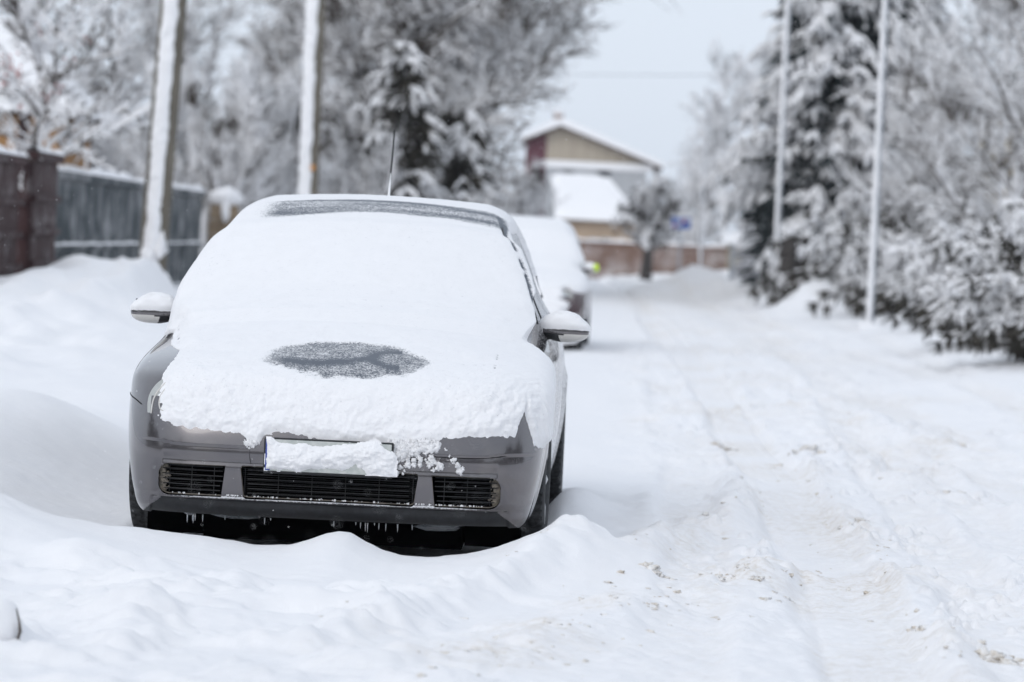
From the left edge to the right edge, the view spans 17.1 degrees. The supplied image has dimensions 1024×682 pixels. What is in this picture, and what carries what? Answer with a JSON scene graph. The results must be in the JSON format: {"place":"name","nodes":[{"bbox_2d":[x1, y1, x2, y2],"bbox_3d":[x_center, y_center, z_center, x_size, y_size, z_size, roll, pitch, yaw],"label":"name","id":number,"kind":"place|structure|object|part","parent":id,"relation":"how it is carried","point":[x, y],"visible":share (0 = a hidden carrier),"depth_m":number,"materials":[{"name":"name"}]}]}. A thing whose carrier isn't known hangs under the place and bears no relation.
{"place":"outdoors","nodes":[
{"label":"outdoors","id":0,"kind":"place"},
{"bbox_2d":[0,234,1023,681],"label":"snow ground","id":1,"kind":"structure","parent":0,"point":[684,378],"depth_m":15.35,"materials":[{"name":"white snow"}]},
{"bbox_2d":[0,597,23,640],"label":"snow lump","id":2,"kind":"object","parent":1,"relation":"on","point":[9,627],"visible":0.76,"depth_m":10.58,"materials":[{"name":"white snow"}]},
{"bbox_2d":[0,145,28,276],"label":"fence","id":3,"kind":"object","parent":1,"relation":"on","point":[11,161],"visible":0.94,"depth_m":41.20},
{"bbox_2d":[19,146,65,272],"bbox_3d":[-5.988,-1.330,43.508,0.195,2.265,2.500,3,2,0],"label":"fence post","id":4,"kind":"object","parent":1,"relation":"on","point":[39,194],"visible":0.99,"depth_m":42.92,"materials":[{"name":"brown brick"}]},
{"bbox_2d":[4,0,96,72],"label":"deciduous tree","id":5,"kind":"object","parent":1,"relation":"on","point":[35,4],"visible":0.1,"depth_m":91.70,"materials":[{"name":"grey plant"}]},
{"bbox_2d":[0,17,117,273],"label":"timber house","id":6,"kind":"structure","parent":1,"relation":"on","point":[5,37],"depth_m":60.78,"materials":[{"name":"grey"}]},
{"bbox_2d":[0,0,151,189],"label":"rowan tree","id":7,"kind":"object","parent":1,"relation":"on","point":[41,109],"visible":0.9,"depth_m":46.53,"materials":[{"name":"white plant"}]},
{"bbox_2d":[89,96,142,177],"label":"bush","id":8,"kind":"object","parent":1,"relation":"on","point":[109,154],"visible":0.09,"depth_m":66.32,"materials":[{"name":"grey plant"}]},
{"bbox_2d":[60,0,188,172],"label":"deciduous tree","id":9,"kind":"object","parent":1,"relation":"on","point":[134,59],"visible":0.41,"depth_m":95.80,"materials":[{"name":"white plant"}]},
{"bbox_2d":[54,164,205,284],"bbox_3d":[-6.119,-1.654,55.869,0.195,2.159,22.270,3,2,0],"label":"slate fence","id":10,"kind":"object","parent":1,"relation":"on","point":[92,222],"visible":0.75,"depth_m":51.99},
{"bbox_2d":[75,37,244,194],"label":"bush","id":11,"kind":"object","parent":1,"relation":"on","point":[143,135],"visible":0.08,"depth_m":71.81,"materials":[{"name":"grey plant"}]},
{"bbox_2d":[139,0,186,272],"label":"utility pole","id":12,"kind":"object","parent":1,"relation":"on","point":[155,222],"visible":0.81,"depth_m":42.38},
{"bbox_2d":[126,50,295,241],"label":"bush","id":13,"kind":"object","parent":1,"relation":"on","point":[220,161],"visible":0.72,"depth_m":69.59,"materials":[{"name":"white plant"}]},
{"bbox_2d":[200,187,243,251],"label":"gate post","id":14,"kind":"object","parent":1,"relation":"on","point":[224,210],"visible":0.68,"depth_m":67.32,"materials":[{"name":"stone"}]},
{"bbox_2d":[128,0,333,234],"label":"deciduous tree","id":15,"kind":"object","parent":1,"relation":"on","point":[197,41],"visible":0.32,"depth_m":99.29,"materials":[{"name":"white plant"}]},
{"bbox_2d":[176,43,332,210],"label":"bush","id":16,"kind":"object","parent":1,"relation":"on","point":[288,138],"visible":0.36,"depth_m":75.64,"materials":[{"name":"grey plant"}]},
{"bbox_2d":[204,0,365,188],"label":"deciduous tree","id":17,"kind":"object","parent":1,"relation":"on","point":[257,44],"visible":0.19,"depth_m":97.59,"materials":[{"name":"grey plant"}]},
{"bbox_2d":[235,54,350,208],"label":"bush","id":18,"kind":"object","parent":1,"relation":"on","point":[287,96],"visible":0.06,"depth_m":79.27,"materials":[{"name":"grey plant"}]},
{"bbox_2d":[298,0,325,193],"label":"utility pole","id":19,"kind":"object","parent":1,"relation":"on","point":[310,117],"visible":0.75,"depth_m":57.25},
{"bbox_2d":[129,130,589,549],"bbox_3d":[-0.679,-0.097,16.278,2.109,1.917,4.494,3,2,1],"label":"parked car","id":20,"kind":"object","parent":1,"relation":"on","point":[322,286],"visible":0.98,"depth_m":14.50,"materials":[{"name":"grey paint"}]},
{"bbox_3d":[-0.232,-0.369,16.616,0.852,0.504,2.859,3,2,1],"label":"side window","id":21,"kind":"part","parent":20,"relation":"part of","materials":[{"name":"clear glass"}]},
{"bbox_3d":[-0.227,0.445,16.403,0.947,0.467,3.708,3,2,1],"label":"door panel","id":22,"kind":"part","parent":20,"relation":"part of","materials":[{"name":"grey paint"}]},
{"bbox_2d":[318,101,412,195],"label":"bush","id":23,"kind":"object","parent":1,"relation":"on","point":[341,172],"visible":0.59,"depth_m":77.33,"materials":[{"name":"grey plant"}]},
{"bbox_2d":[211,0,528,144],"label":"spreading tree","id":24,"kind":"object","parent":1,"relation":"on","point":[287,31],"visible":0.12,"depth_m":96.03,"materials":[{"name":"white plant"}]},
{"bbox_2d":[350,42,451,199],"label":"fir tree","id":25,"kind":"object","parent":1,"relation":"on","point":[404,92],"visible":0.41,"depth_m":77.60,"materials":[{"name":"white plant"}]},
{"bbox_2d":[257,0,570,215],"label":"spreading tree","id":26,"kind":"object","parent":1,"relation":"on","point":[441,23],"visible":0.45,"depth_m":82.68,"materials":[{"name":"white plant"}]},
{"bbox_2d":[416,30,497,170],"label":"fir tree","id":27,"kind":"object","parent":1,"relation":"on","point":[492,111],"visible":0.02,"depth_m":89.55,"materials":[{"name":"white plant"}]},
{"bbox_2d":[422,110,512,212],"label":"fir tree","id":28,"kind":"object","parent":1,"relation":"on","point":[468,141],"visible":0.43,"depth_m":79.46,"materials":[{"name":"white plant"}]},
{"bbox_2d":[325,0,683,138],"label":"spreading tree","id":29,"kind":"object","parent":1,"relation":"on","point":[542,13],"visible":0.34,"depth_m":90.37,"materials":[{"name":"white plant"}]},
{"bbox_2d":[504,154,569,217],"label":"bush","id":30,"kind":"object","parent":1,"relation":"on","point":[533,201],"visible":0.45,"depth_m":107.78,"materials":[{"name":"grey plant"}]},
{"bbox_2d":[510,215,598,348],"bbox_3d":[0.040,-0.768,43.773,2.153,1.694,4.662,3,2,2],"label":"parked car","id":31,"kind":"object","parent":1,"relation":"on","point":[561,275],"visible":0.34,"depth_m":42.71,"materials":[{"name":"paint"}]},
{"bbox_3d":[0.510,-0.367,43.930,0.966,0.511,3.782,3,2,2],"label":"door panel","id":32,"kind":"part","parent":31,"relation":"part of","materials":[{"name":"grey paint"}]},
{"bbox_2d":[521,109,663,241],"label":"gabled house","id":33,"kind":"structure","parent":1,"relation":"on","point":[574,151],"depth_m":174.78,"materials":[{"name":"brick"}]},
{"bbox_2d":[560,169,574,173],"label":"window","id":34,"kind":"structure","parent":33,"relation":"in","point":[561,170],"depth_m":174.78,"materials":[{"name":"grey"}]},
{"bbox_2d":[596,169,610,178],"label":"window","id":35,"kind":"structure","parent":33,"relation":"in","point":[604,173],"depth_m":174.74,"materials":[{"name":"grey"}]},
{"bbox_2d":[551,173,637,269],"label":"outbuilding","id":36,"kind":"structure","parent":1,"relation":"on","point":[592,205],"depth_m":139.94,"materials":[{"name":"grey"}]},
{"bbox_2d":[607,170,686,280],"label":"pollarded tree","id":37,"kind":"object","parent":1,"relation":"on","point":[651,217],"visible":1,"depth_m":117.54,"materials":[{"name":"grey plant"}]},
{"bbox_2d":[578,238,727,278],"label":"boundary wall","id":38,"kind":"structure","parent":1,"relation":"on","point":[631,257],"depth_m":127.69,"materials":[{"name":"brown brick"}]},
{"bbox_2d":[656,182,683,261],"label":"bare tree","id":39,"kind":"object","parent":1,"relation":"on","point":[663,195],"visible":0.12,"depth_m":189.53,"materials":[{"name":"grey plant"}]},
{"bbox_2d":[671,215,691,270],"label":"road sign","id":40,"kind":"object","parent":1,"relation":"on","point":[680,222],"visible":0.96,"depth_m":107.91,"materials":[{"name":"blue metal"}]},
{"bbox_2d":[660,147,712,255],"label":"bare tree","id":41,"kind":"object","parent":1,"relation":"on","point":[674,193],"visible":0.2,"depth_m":164.95,"materials":[{"name":"grey plant"}]},
{"bbox_2d":[653,91,743,242],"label":"bare tree","id":42,"kind":"object","parent":1,"relation":"on","point":[686,194],"visible":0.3,"depth_m":157.56,"materials":[{"name":"grey plant"}]},
{"bbox_2d":[676,171,724,249],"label":"bare tree","id":43,"kind":"object","parent":1,"relation":"on","point":[708,207],"visible":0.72,"depth_m":139.68,"materials":[{"name":"grey plant"}]},
{"bbox_2d":[698,86,707,266],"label":"metal pole","id":44,"kind":"object","parent":1,"relation":"on","point":[703,176],"visible":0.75,"depth_m":111.83,"materials":[{"name":"metal"}]},
{"bbox_2d":[666,33,763,258],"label":"bare tree","id":45,"kind":"object","parent":1,"relation":"on","point":[735,103],"visible":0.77,"depth_m":150.25,"materials":[{"name":"grey plant"}]},
{"bbox_2d":[721,232,743,269],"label":"building","id":46,"kind":"structure","parent":1,"relation":"on","point":[730,238],"depth_m":124.96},
{"bbox_2d":[697,36,779,232],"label":"bare tree","id":47,"kind":"object","parent":1,"relation":"on","point":[755,77],"visible":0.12,"depth_m":169.58,"materials":[{"name":"grey plant"}]},
{"bbox_2d":[729,243,758,279],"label":"picket gate","id":48,"kind":"structure","parent":1,"relation":"on","point":[733,253],"depth_m":91.92,"materials":[{"name":"metal"}]},
{"bbox_2d":[729,180,785,284],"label":"spruce tree","id":49,"kind":"object","parent":1,"relation":"on","point":[747,229],"visible":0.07,"depth_m":99.64,"materials":[{"name":"grey plant"}]},
{"bbox_2d":[764,0,790,305],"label":"metal pole","id":50,"kind":"object","parent":1,"relation":"on","point":[777,223],"visible":0.81,"depth_m":75.82,"materials":[{"name":"metal"}]},
{"bbox_2d":[777,233,809,301],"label":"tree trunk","id":51,"kind":"object","parent":1,"relation":"on","point":[787,254],"visible":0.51,"depth_m":70.92,"materials":[{"name":"grey plant"}]},
{"bbox_2d":[696,0,946,289],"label":"spruce tree","id":52,"kind":"object","parent":1,"relation":"on","point":[817,127],"visible":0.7,"depth_m":82.65,"materials":[{"name":"white plant"}]},
{"bbox_2d":[745,201,937,306],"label":"juniper shrub","id":53,"kind":"object","parent":1,"relation":"on","point":[774,261],"visible":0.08,"depth_m":74.53,"materials":[{"name":"white plant"}]},
{"bbox_2d":[764,191,975,311],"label":"juniper shrub","id":54,"kind":"object","parent":1,"relation":"on","point":[834,241],"visible":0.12,"depth_m":68.95,"materials":[{"name":"white plant"}]},
{"bbox_2d":[855,0,888,329],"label":"metal pole","id":55,"kind":"object","parent":1,"relation":"on","point":[876,183],"visible":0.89,"depth_m":54.88,"materials":[{"name":"metal"}]},
{"bbox_2d":[807,0,979,236],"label":"spruce tree","id":56,"kind":"object","parent":1,"relation":"on","point":[932,7],"visible":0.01,"depth_m":99.04,"materials":[{"name":"plant"}]},
{"bbox_2d":[804,174,985,317],"bbox_3d":[8.034,-1.647,63.816,5.077,2.925,5.434,3,2,0],"label":"juniper shrub","id":57,"kind":"object","parent":1,"relation":"on","point":[889,270],"visible":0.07,"depth_m":63.80,"materials":[{"name":"white plant"}]},
{"bbox_2d":[820,24,1008,232],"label":"deciduous tree","id":58,"kind":"object","parent":1,"relation":"on","point":[911,134],"visible":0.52,"depth_m":77.44,"materials":[{"name":"white plant"}]},
{"bbox_2d":[828,0,1023,241],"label":"deciduous tree","id":59,"kind":"object","parent":1,"relation":"on","point":[1015,185],"visible":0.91,"depth_m":61.47,"materials":[{"name":"white plant"}]},
{"bbox_2d":[845,193,1014,322],"bbox_3d":[7.960,-1.231,56.706,5.199,2.451,4.406,1,2,-37],"label":"juniper shrub","id":60,"kind":"object","parent":1,"relation":"on","point":[943,230],"visible":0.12,"depth_m":56.58,"materials":[{"name":"white plant"}]},
{"bbox_2d":[875,193,1023,331],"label":"juniper shrub","id":61,"kind":"object","parent":1,"relation":"on","point":[936,257],"visible":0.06,"depth_m":50.29,"materials":[{"name":"white plant"}]},
{"bbox_2d":[881,210,1023,343],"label":"juniper shrub","id":62,"kind":"object","parent":1,"relation":"on","point":[994,262],"visible":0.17,"depth_m":43.87,"materials":[{"name":"white plant"}]},
{"bbox_2d":[915,260,1023,362],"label":"juniper shrub","id":63,"kind":"object","parent":1,"relation":"on","point":[1009,332],"visible":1,"depth_m":38.51,"materials":[{"name":"white plant"}]},
{"bbox_2d":[917,0,1023,232],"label":"deciduous tree","id":64,"kind":"object","parent":1,"relation":"on","point":[998,186],"visible":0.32,"depth_m":89.55,"materials":[{"name":"white plant"}]},
{"bbox_2d":[972,81,1023,221],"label":"bare tree","id":65,"kind":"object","parent":1,"relation":"on","point":[982,145],"depth_m":100.36,"materials":[{"name":"grey plant"}]},
{"bbox_2d":[0,0,1023,251],"label":"sky","id":66,"kind":"structure","parent":0,"point":[642,92],"materials":[{"name":"white"}]},
{"bbox_2d":[532,73,768,74],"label":"overhead wire","id":67,"kind":"object","parent":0,"point":[719,74],"visible":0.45,"depth_m":103.38,"materials":[{"name":"metal"}]}
]}

